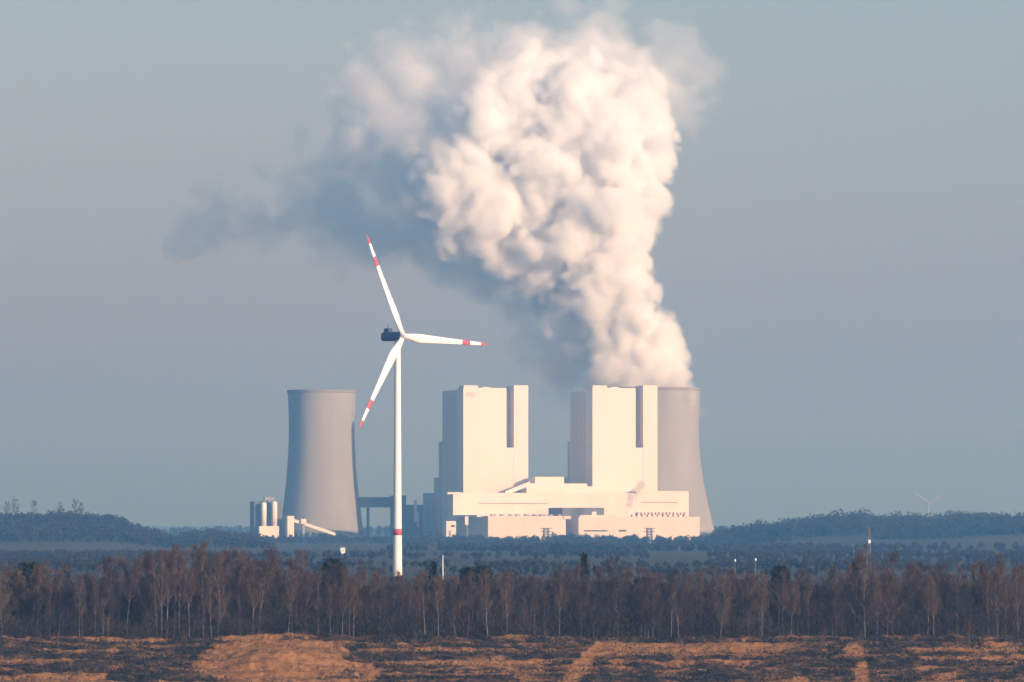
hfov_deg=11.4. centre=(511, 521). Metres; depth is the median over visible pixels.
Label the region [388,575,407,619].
birch tree
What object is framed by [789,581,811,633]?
bare tree
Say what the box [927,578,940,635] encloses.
birch tree
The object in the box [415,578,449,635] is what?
birch tree
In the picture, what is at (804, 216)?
sky
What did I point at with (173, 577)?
birch tree
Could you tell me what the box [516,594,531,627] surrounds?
birch tree
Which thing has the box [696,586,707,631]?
bare tree
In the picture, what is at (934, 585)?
bare tree
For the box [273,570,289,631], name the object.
bare tree
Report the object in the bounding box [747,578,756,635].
birch tree
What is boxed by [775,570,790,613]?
birch tree
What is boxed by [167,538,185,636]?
birch tree
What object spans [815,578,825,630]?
birch tree
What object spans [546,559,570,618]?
bare tree
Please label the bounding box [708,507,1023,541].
forest
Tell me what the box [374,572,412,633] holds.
bare tree
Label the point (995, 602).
birch tree
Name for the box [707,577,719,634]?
birch tree
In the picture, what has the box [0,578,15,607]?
bare tree
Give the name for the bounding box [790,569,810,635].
bare tree
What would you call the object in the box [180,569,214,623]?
birch tree
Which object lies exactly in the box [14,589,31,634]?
bare tree
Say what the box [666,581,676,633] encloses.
birch tree
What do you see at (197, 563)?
birch tree
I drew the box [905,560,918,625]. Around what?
birch tree
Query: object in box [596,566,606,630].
birch tree
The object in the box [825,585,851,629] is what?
bare tree
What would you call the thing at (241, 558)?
birch tree
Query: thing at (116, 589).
bare tree
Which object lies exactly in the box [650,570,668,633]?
bare tree
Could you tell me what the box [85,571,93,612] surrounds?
birch tree
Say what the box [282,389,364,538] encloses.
cooling tower
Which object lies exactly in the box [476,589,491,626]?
birch tree
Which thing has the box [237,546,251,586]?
birch tree
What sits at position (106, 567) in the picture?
bare tree
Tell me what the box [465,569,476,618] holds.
birch tree
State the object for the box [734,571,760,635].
bare tree
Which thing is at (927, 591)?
bare tree
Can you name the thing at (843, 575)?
birch tree
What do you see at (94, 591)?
birch tree
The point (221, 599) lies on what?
birch tree
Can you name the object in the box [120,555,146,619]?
birch tree
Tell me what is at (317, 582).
birch tree
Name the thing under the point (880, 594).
bare tree
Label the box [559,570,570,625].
bare tree
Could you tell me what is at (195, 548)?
birch tree
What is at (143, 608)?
bare tree
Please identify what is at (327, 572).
bare tree
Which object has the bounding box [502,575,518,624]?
birch tree
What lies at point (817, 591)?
birch tree
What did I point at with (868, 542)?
lattice mast
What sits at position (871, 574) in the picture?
birch tree
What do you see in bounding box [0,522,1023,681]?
ground
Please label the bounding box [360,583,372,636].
bare tree
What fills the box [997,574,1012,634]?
birch tree
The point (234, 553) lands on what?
birch tree
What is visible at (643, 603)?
bare tree
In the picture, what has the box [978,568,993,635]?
birch tree
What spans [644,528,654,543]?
pylon
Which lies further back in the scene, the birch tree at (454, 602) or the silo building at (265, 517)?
the silo building at (265, 517)
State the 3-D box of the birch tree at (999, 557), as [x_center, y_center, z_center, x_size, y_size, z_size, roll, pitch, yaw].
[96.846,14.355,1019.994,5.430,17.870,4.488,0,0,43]
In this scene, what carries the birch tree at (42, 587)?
on the ground at (276, 668)
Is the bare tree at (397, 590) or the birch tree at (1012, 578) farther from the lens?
the birch tree at (1012, 578)
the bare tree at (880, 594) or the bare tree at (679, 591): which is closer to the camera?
the bare tree at (880, 594)
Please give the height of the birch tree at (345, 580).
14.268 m
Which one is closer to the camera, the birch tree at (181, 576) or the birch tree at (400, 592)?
the birch tree at (181, 576)
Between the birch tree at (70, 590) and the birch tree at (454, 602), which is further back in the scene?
the birch tree at (70, 590)
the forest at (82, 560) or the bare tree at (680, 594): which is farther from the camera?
the forest at (82, 560)
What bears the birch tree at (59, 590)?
on the ground at (276, 668)
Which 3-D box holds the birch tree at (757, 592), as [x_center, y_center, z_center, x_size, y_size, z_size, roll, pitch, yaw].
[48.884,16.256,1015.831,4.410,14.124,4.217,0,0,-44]
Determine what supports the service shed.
on the ground at (276, 668)
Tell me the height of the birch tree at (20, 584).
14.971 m
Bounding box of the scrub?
[0,625,1023,681]
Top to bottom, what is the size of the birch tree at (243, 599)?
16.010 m
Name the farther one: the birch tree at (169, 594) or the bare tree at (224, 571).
the birch tree at (169, 594)
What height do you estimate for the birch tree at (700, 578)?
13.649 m
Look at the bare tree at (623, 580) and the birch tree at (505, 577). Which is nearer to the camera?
the birch tree at (505, 577)
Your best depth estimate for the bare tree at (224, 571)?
1033.29 m
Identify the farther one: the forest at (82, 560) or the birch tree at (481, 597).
the forest at (82, 560)
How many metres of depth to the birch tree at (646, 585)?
1013.23 m
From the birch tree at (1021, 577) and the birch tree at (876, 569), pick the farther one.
the birch tree at (876, 569)
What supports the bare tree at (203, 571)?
on the ground at (276, 668)
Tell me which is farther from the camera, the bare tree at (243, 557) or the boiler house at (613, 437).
the boiler house at (613, 437)
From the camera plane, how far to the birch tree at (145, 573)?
1035.11 m
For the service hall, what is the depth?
5789.83 m
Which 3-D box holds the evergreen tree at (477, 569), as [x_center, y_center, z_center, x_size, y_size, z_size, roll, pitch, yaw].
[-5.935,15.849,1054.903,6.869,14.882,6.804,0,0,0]
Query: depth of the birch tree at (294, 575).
1023.63 m
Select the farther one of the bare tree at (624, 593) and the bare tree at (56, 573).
the bare tree at (56, 573)
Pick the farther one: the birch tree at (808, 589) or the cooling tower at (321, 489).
the cooling tower at (321, 489)
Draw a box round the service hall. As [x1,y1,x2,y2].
[453,514,570,538]
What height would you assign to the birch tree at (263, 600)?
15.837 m
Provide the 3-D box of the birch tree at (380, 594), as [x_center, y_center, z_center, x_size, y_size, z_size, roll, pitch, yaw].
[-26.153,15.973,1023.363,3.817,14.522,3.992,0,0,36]
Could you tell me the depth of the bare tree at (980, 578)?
1043.31 m
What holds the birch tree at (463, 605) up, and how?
on the ground at (276, 668)
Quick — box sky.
[0,0,1023,524]
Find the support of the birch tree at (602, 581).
on the ground at (276, 668)
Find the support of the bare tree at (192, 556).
on the ground at (276, 668)
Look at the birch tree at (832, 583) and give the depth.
1018.90 m
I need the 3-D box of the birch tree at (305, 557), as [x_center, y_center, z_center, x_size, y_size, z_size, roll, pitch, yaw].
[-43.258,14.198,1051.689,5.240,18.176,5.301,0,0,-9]
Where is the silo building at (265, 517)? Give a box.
[250,497,281,537]
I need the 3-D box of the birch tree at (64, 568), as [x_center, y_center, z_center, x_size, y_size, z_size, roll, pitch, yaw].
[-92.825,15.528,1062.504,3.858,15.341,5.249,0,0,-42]
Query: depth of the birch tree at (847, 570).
1051.86 m
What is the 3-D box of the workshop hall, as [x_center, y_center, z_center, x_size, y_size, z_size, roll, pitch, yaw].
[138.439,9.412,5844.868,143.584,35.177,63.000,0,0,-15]
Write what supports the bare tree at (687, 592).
on the ground at (276, 668)
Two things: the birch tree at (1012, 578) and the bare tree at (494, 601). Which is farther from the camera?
the birch tree at (1012, 578)
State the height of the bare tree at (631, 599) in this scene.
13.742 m
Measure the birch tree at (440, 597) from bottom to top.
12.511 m
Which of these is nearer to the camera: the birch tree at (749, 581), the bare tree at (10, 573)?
the birch tree at (749, 581)
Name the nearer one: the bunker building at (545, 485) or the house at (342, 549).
the house at (342, 549)
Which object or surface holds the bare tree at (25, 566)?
on the ground at (276, 668)
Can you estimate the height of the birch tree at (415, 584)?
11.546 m
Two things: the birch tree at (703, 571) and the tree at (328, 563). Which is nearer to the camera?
the tree at (328, 563)
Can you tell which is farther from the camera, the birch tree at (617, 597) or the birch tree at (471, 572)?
the birch tree at (471, 572)
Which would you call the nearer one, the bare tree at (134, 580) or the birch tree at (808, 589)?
the bare tree at (134, 580)
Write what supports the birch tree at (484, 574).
on the ground at (276, 668)
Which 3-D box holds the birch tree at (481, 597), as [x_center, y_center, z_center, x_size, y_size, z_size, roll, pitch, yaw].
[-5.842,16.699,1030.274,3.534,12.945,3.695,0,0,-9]
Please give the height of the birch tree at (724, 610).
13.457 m
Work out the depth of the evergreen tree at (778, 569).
1055.15 m
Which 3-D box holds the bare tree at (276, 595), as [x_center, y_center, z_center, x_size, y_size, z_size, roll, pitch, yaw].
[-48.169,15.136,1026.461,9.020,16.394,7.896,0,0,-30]
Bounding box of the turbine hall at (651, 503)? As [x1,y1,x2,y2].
[445,491,688,534]
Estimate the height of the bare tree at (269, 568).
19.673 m
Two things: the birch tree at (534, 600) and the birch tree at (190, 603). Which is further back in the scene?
the birch tree at (190, 603)
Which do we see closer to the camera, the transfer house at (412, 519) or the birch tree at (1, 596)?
the birch tree at (1, 596)
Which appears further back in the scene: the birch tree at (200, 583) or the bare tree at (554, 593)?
the bare tree at (554, 593)
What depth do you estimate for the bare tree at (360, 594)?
1033.39 m
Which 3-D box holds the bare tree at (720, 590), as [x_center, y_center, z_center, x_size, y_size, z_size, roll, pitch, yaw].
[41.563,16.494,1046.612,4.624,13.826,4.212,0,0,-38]
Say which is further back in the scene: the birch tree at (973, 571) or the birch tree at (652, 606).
the birch tree at (973, 571)
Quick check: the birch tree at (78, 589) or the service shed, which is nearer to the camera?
the birch tree at (78, 589)
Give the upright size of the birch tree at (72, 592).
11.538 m
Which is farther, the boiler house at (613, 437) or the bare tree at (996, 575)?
the boiler house at (613, 437)
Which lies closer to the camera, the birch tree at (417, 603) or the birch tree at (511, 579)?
the birch tree at (417, 603)
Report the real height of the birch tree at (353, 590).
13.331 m
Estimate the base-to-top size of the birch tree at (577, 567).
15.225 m
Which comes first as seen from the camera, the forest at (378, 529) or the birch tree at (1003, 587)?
the birch tree at (1003, 587)
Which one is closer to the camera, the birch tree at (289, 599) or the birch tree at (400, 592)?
the birch tree at (289, 599)
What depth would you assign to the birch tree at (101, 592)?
1019.43 m
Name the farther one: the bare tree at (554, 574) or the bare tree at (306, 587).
the bare tree at (554, 574)
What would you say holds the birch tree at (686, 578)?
on the ground at (276, 668)
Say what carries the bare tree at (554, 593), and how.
on the ground at (276, 668)
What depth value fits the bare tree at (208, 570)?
1045.38 m
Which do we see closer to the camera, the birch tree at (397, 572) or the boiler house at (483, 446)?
the birch tree at (397, 572)
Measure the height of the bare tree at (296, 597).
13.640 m
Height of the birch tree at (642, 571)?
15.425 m
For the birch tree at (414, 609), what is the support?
on the ground at (276, 668)
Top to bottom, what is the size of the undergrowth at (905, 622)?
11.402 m
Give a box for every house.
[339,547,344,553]
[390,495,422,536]
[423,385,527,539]
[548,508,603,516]
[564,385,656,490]
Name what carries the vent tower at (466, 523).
on the ground at (276, 668)
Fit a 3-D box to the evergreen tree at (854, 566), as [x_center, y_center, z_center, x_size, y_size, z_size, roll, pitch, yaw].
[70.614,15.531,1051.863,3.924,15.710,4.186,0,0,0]
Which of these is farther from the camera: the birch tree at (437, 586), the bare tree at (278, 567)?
the bare tree at (278, 567)
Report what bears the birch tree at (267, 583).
on the ground at (276, 668)
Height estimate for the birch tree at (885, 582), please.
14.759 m
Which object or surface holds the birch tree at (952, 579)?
on the ground at (276, 668)
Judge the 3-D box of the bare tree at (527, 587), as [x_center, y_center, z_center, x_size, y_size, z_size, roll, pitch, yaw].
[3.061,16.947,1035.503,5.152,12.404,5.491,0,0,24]
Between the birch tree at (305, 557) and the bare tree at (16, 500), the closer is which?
the birch tree at (305, 557)
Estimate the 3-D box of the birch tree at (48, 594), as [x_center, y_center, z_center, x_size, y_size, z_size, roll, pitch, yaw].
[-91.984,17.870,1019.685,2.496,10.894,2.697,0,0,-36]
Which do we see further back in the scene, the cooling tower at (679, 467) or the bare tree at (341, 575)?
the cooling tower at (679, 467)
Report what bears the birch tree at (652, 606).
on the ground at (276, 668)
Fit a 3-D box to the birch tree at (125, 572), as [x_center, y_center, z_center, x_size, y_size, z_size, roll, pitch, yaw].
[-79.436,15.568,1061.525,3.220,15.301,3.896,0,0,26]
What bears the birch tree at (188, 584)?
on the ground at (276, 668)
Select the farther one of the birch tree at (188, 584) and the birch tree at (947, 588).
the birch tree at (947, 588)
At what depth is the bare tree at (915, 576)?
1042.04 m
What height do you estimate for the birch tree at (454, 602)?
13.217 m
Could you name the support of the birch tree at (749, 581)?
on the ground at (276, 668)
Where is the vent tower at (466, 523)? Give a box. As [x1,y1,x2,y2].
[464,516,467,537]
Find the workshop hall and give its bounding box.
[566,515,699,542]
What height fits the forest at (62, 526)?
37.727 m
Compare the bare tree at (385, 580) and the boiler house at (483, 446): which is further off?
the boiler house at (483, 446)
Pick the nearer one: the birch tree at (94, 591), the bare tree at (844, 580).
the birch tree at (94, 591)
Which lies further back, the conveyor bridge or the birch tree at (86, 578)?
the conveyor bridge
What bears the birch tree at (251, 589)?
on the ground at (276, 668)
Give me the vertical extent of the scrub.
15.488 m
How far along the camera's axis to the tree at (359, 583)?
1033.10 m
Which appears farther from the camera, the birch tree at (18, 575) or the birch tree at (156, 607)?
the birch tree at (18, 575)
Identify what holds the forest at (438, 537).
on the ground at (276, 668)
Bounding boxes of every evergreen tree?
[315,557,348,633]
[427,561,440,623]
[456,565,473,624]
[468,563,496,625]
[579,552,590,632]
[766,564,793,621]
[846,562,863,630]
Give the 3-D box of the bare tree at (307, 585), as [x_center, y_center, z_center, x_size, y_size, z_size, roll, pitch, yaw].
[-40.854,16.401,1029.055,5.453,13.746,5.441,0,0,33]
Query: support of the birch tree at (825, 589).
on the ground at (276, 668)
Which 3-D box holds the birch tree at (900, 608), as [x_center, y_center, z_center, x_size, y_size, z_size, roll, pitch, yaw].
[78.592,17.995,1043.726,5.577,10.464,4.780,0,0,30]
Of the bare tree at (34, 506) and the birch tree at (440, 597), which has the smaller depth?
the birch tree at (440, 597)
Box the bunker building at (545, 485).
[504,477,632,492]
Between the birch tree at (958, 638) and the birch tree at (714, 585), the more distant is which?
the birch tree at (714, 585)
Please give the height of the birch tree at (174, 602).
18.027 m
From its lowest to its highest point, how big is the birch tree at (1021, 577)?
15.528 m
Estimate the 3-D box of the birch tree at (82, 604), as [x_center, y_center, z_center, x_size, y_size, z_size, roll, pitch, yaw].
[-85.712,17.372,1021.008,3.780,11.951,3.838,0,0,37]
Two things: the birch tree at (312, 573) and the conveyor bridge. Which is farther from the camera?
the conveyor bridge
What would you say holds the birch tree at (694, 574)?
on the ground at (276, 668)
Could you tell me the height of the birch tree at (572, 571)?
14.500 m
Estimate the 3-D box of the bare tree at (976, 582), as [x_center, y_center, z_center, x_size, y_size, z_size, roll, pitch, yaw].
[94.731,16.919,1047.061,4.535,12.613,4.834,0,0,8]
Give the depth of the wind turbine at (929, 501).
14996.33 m
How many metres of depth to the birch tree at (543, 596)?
1017.06 m
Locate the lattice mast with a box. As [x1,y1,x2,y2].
[866,527,870,579]
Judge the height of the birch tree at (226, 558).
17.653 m
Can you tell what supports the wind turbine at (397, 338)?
on the ground at (276, 668)
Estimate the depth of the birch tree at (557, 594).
1012.85 m
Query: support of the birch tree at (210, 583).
on the ground at (276, 668)
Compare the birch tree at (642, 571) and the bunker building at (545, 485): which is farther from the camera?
the bunker building at (545, 485)
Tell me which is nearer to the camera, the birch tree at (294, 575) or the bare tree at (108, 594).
the bare tree at (108, 594)
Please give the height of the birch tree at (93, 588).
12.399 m
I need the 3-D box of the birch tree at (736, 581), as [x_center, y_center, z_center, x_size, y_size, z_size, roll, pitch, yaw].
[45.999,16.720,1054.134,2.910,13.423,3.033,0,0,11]
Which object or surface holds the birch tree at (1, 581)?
on the ground at (276, 668)
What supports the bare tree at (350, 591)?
on the ground at (276, 668)
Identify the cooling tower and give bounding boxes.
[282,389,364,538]
[619,387,714,536]
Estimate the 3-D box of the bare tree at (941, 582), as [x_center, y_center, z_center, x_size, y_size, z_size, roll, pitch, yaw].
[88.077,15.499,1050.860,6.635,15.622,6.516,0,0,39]
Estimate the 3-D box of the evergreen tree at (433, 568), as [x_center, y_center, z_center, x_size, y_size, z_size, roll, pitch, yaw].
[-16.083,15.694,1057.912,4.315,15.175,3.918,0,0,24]
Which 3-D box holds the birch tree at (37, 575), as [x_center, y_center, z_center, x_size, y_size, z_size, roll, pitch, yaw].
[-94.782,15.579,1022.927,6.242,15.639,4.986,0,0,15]
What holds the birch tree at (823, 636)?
on the ground at (276, 668)
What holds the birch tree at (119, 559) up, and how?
on the ground at (276, 668)
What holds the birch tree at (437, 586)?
on the ground at (276, 668)
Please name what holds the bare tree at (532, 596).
on the ground at (276, 668)
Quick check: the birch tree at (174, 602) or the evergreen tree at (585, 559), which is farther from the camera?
the evergreen tree at (585, 559)
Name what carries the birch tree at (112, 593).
on the ground at (276, 668)
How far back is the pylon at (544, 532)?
5498.53 m
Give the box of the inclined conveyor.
[286,516,334,537]
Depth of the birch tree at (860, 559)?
1011.52 m
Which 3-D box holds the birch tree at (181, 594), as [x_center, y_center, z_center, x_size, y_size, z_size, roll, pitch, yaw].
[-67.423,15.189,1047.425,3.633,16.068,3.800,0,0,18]
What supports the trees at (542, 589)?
on the ground at (276, 668)
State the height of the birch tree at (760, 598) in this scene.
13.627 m
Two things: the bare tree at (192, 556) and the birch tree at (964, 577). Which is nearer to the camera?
the birch tree at (964, 577)
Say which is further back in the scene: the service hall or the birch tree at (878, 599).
the service hall
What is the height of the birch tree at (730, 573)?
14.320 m
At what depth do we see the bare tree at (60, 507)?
4674.64 m
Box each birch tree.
[0,568,17,634]
[0,579,6,609]
[9,566,29,634]
[13,572,26,633]
[26,571,40,631]
[29,562,49,635]
[38,559,52,635]
[44,567,61,628]
[45,585,55,635]
[52,569,67,630]
[55,562,75,604]
[62,587,75,622]
[68,578,77,632]
[71,580,89,636]
[72,572,89,636]
[75,573,92,628]
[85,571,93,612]
[87,578,102,636]
[89,577,99,633]
[90,563,109,635]
[102,553,140,622]
[106,570,117,633]
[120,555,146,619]
[122,562,133,624]
[136,563,150,633]
[137,555,168,632]
[140,547,160,631]
[151,548,170,637]
[155,553,184,637]
[156,558,178,617]
[161,549,180,635]
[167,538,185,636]
[171,553,188,636]
[174,563,186,627]
[178,545,198,636]
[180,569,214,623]
[185,553,208,635]
[188,544,205,629]
[191,539,208,636]
[203,575,216,635]
[209,551,233,635]
[210,551,230,596]
[217,550,229,599]
[221,546,233,629]
[225,562,251,634]
[227,544,243,632]
[229,552,249,608]
[229,556,245,635]
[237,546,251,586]
[242,558,263,611]
[251,561,273,630]
[258,557,278,612]
[274,566,284,627]
[279,558,301,632]
[281,558,300,630]
[294,548,310,631]
[308,570,315,605]
[309,570,326,633]
[326,586,333,634]
[330,564,339,634]
[332,633,339,649]
[336,569,350,634]
[347,572,361,636]
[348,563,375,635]
[370,571,382,606]
[372,569,388,610]
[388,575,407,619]
[393,568,405,608]
[408,592,425,625]
[411,576,425,625]
[412,580,421,632]
[414,569,432,634]
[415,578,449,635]
[430,575,450,627]
[432,574,446,635]
[436,573,464,635]
[437,577,449,635]
[456,581,473,630]
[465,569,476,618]
[473,568,498,635]
[476,576,489,633]
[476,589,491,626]
[490,579,515,633]
[500,568,516,632]
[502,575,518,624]
[507,568,518,617]
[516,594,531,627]
[524,575,541,631]
[537,588,551,634]
[552,570,569,636]
[557,573,578,619]
[560,567,580,617]
[574,562,583,632]
[584,564,607,630]
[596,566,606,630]
[598,564,605,619]
[611,589,623,636]
[627,563,660,636]
[638,569,658,636]
[638,573,668,637]
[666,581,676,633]
[680,573,692,617]
[692,571,700,622]
[696,571,706,632]
[699,567,708,627]
[704,563,719,634]
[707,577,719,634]
[708,575,736,637]
[719,567,736,616]
[730,572,740,617]
[739,571,755,636]
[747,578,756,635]
[750,570,767,635]
[752,572,769,636]
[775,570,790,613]
[785,579,799,633]
[795,574,820,627]
[802,570,816,634]
[814,584,820,610]
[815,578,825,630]
[819,572,830,632]
[820,628,826,645]
[826,563,840,635]
[834,571,847,623]
[839,544,896,635]
[845,560,853,632]
[858,629,863,649]
[865,568,874,627]
[867,562,879,620]
[867,578,885,633]
[871,565,912,633]
[890,586,909,626]
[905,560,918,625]
[913,563,925,633]
[917,572,938,636]
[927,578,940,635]
[943,572,951,633]
[948,565,965,628]
[948,573,959,618]
[954,572,973,634]
[955,627,960,645]
[966,620,972,640]
[967,560,980,629]
[974,558,989,616]
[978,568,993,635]
[989,570,1000,630]
[990,551,1008,631]
[993,562,1009,634]
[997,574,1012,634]
[1008,565,1019,628]
[1008,566,1023,636]
[1015,562,1023,608]
[1017,562,1023,633]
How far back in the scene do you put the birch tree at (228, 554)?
1062.23 m
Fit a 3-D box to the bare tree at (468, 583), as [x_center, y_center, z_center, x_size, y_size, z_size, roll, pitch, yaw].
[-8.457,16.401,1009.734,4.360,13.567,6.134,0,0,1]
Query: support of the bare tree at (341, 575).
on the ground at (276, 668)
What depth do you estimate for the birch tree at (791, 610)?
1010.97 m
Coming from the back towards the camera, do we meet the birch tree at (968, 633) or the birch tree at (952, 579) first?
the birch tree at (952, 579)
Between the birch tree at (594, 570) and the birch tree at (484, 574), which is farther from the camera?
the birch tree at (594, 570)
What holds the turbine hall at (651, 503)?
on the ground at (276, 668)
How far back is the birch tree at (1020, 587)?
1048.87 m
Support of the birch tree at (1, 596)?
on the ground at (276, 668)
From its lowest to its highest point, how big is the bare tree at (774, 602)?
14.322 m
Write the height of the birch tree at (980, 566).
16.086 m
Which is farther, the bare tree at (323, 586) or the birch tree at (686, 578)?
the birch tree at (686, 578)
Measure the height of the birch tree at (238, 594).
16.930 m
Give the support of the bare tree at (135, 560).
on the ground at (276, 668)
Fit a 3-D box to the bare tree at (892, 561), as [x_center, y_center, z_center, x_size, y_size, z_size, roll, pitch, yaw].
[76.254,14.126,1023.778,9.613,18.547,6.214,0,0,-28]
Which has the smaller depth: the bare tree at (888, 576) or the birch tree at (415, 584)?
the bare tree at (888, 576)
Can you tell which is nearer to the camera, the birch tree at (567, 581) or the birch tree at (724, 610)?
the birch tree at (724, 610)
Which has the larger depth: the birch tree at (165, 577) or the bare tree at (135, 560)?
the bare tree at (135, 560)
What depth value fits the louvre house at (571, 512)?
5862.39 m
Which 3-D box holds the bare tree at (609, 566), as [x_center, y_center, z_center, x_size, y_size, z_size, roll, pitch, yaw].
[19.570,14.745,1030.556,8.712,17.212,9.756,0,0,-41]
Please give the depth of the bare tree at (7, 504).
4601.72 m
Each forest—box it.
[0,509,276,548]
[0,545,1023,575]
[141,525,738,535]
[189,527,708,543]
[386,528,1023,551]
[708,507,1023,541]
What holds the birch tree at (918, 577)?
on the ground at (276, 668)
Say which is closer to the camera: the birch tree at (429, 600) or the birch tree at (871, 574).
the birch tree at (429, 600)
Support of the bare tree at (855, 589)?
on the ground at (276, 668)
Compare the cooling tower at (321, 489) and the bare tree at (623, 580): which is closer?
the bare tree at (623, 580)
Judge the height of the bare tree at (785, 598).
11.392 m
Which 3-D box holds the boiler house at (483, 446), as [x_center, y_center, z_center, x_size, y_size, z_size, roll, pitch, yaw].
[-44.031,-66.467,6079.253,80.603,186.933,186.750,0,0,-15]
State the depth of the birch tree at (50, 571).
1055.30 m
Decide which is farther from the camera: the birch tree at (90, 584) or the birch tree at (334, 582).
the birch tree at (90, 584)
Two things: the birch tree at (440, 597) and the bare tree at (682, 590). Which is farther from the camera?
the bare tree at (682, 590)
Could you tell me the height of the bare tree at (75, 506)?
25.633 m
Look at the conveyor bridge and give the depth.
6106.15 m
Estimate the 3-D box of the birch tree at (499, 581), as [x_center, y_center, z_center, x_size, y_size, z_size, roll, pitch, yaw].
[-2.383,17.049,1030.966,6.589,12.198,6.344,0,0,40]
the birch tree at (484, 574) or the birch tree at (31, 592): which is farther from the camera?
the birch tree at (31, 592)
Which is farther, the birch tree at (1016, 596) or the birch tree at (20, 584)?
the birch tree at (20, 584)
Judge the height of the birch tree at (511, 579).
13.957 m
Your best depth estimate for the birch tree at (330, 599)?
1008.29 m
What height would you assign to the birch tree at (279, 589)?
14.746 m
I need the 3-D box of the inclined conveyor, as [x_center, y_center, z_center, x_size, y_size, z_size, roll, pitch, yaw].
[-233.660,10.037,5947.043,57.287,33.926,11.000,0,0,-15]
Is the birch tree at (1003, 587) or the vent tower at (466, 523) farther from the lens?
the vent tower at (466, 523)
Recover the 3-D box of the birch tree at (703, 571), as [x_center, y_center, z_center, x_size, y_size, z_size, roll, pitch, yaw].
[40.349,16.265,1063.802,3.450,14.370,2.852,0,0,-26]
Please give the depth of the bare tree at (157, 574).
1047.15 m
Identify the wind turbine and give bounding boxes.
[359,236,487,575]
[913,492,944,514]
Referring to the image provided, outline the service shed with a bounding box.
[443,521,455,537]
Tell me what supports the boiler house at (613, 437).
on the ground at (276, 668)
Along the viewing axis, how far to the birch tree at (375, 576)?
1057.41 m
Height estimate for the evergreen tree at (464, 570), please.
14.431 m
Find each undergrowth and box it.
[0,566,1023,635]
[0,585,1023,638]
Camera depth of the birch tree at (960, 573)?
1038.58 m
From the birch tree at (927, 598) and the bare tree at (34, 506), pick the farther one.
the bare tree at (34, 506)
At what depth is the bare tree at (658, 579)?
1063.63 m
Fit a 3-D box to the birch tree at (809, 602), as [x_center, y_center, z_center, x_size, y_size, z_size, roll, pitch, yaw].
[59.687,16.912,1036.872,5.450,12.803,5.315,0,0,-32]
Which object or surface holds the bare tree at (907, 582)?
on the ground at (276, 668)
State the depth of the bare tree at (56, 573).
1067.15 m
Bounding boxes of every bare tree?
[0,558,27,632]
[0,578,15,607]
[4,501,10,514]
[6,560,54,633]
[10,497,19,513]
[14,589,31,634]
[30,500,37,515]
[51,570,66,628]
[55,502,62,513]
[71,500,79,513]
[88,554,119,630]
[93,566,121,629]
[104,569,126,633]
[117,563,142,633]
[129,556,147,608]
[134,572,154,635]
[139,550,173,622]
[180,552,201,632]
[188,548,215,615]
[195,548,228,631]
[204,557,232,631]
[235,553,254,621]
[242,557,284,633]
[244,541,286,633]
[260,558,289,633]
[267,557,287,631]
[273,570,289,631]
[282,573,314,631]
[297,569,314,609]
[298,572,322,633]
[308,563,337,635]
[312,562,349,635]
[314,567,334,633]
[341,577,359,635]
[357,581,374,623]
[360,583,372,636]
[372,575,392,631]
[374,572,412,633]
[458,573,479,637]
[475,580,505,627]
[514,573,539,625]
[517,577,541,633]
[545,580,569,631]
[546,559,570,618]
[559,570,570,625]
[590,553,627,635]
[607,565,634,635]
[615,571,647,636]
[618,572,632,615]
[633,572,654,636]
[647,570,668,603]
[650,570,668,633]
[658,568,685,623]
[661,569,701,637]
[675,573,696,633]
[676,578,703,636]
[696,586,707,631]
[705,570,724,609]
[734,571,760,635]
[742,571,766,634]
[767,568,791,635]
[776,582,790,634]
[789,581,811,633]
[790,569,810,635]
[819,573,851,634]
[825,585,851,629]
[842,564,868,635]
[868,572,893,634]
[869,546,910,631]
[873,571,913,634]
[900,563,923,627]
[902,564,921,633]
[910,565,942,632]
[911,561,938,628]
[925,561,955,635]
[932,562,950,617]
[967,558,995,630]
[969,575,984,623]
[983,567,1012,635]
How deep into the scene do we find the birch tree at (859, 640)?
987.98 m
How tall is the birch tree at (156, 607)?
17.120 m
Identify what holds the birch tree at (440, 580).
on the ground at (276, 668)
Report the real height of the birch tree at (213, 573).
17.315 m
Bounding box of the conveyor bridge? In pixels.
[356,497,389,535]
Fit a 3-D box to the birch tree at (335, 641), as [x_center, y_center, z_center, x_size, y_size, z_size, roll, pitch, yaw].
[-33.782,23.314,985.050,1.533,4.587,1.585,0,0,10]
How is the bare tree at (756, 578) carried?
on the ground at (276, 668)
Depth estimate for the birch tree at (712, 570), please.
1052.69 m
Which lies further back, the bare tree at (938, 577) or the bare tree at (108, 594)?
the bare tree at (938, 577)
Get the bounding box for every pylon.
[541,528,551,540]
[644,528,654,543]
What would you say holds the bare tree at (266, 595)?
on the ground at (276, 668)
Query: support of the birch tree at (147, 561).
on the ground at (276, 668)

